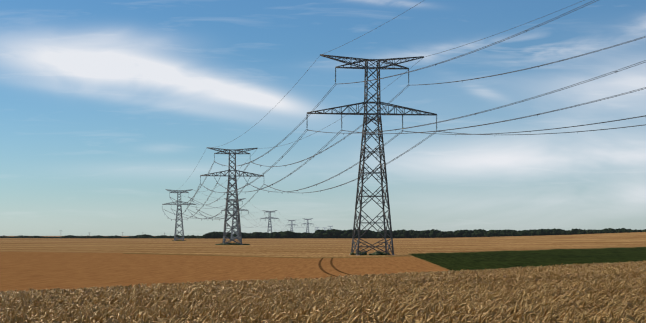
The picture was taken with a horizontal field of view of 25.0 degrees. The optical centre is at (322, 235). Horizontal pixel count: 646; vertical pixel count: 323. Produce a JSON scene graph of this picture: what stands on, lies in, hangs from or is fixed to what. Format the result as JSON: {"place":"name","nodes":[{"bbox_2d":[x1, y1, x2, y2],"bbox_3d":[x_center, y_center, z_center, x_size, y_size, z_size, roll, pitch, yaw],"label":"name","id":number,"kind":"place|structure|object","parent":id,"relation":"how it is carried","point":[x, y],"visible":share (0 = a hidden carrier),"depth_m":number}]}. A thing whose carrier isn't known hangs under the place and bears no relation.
{"place":"outdoors","nodes":[
{"label":"outdoors","id":0,"kind":"place"},
{"bbox_2d":[0,232,645,291],"bbox_3d":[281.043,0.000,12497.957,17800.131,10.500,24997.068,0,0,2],"label":"terrain","id":1,"kind":"structure","parent":0,"point":[39,264],"depth_m":326.47},
{"bbox_2d":[162,189,195,240],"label":"pylon","id":2,"kind":"object","parent":1,"relation":"on","point":[178,201],"visible":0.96,"depth_m":1420.59},
{"bbox_2d":[200,147,263,243],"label":"pylon","id":3,"kind":"object","parent":1,"relation":"on","point":[237,212],"visible":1,"depth_m":753.02},
{"bbox_2d":[215,243,249,244],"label":"grass patch","id":4,"kind":"object","parent":1,"relation":"on","point":[232,244],"visible":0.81,"depth_m":749.76},
{"bbox_2d":[221,198,248,238],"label":"pylon","id":5,"kind":"object","parent":1,"relation":"on","point":[233,222],"visible":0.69,"depth_m":1780.45},
{"bbox_2d":[260,210,278,232],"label":"pylon","id":6,"kind":"object","parent":1,"relation":"on","point":[268,218],"visible":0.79,"depth_m":2600.41},
{"bbox_2d":[288,220,295,231],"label":"pylon","id":7,"kind":"object","parent":1,"relation":"on","point":[292,225],"visible":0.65,"depth_m":4020.48},
{"bbox_2d":[302,218,312,232],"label":"pylon","id":8,"kind":"object","parent":1,"relation":"on","point":[307,224],"visible":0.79,"depth_m":3774.47},
{"bbox_2d":[0,228,645,238],"bbox_3d":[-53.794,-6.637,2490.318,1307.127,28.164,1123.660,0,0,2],"label":"forest treeline","id":9,"kind":"object","parent":1,"relation":"on","point":[403,233],"visible":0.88,"depth_m":2411.21},
{"bbox_2d":[350,251,389,254],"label":"bushes","id":10,"kind":"object","parent":1,"relation":"on","point":[375,253],"visible":0.69,"depth_m":362.44},
{"bbox_2d":[306,54,436,254],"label":"pylon","id":11,"kind":"object","parent":1,"relation":"on","point":[361,172],"visible":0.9,"depth_m":363.99},
{"bbox_2d":[163,0,645,232],"bbox_3d":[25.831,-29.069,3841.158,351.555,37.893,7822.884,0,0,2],"label":"power lines","id":12,"kind":"object","parent":11,"relation":"attached to","point":[261,188],"visible":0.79,"depth_m":318.63},
{"bbox_2d":[0,0,645,235],"label":"sky","id":13,"kind":"structure","parent":0,"point":[107,107]}
]}

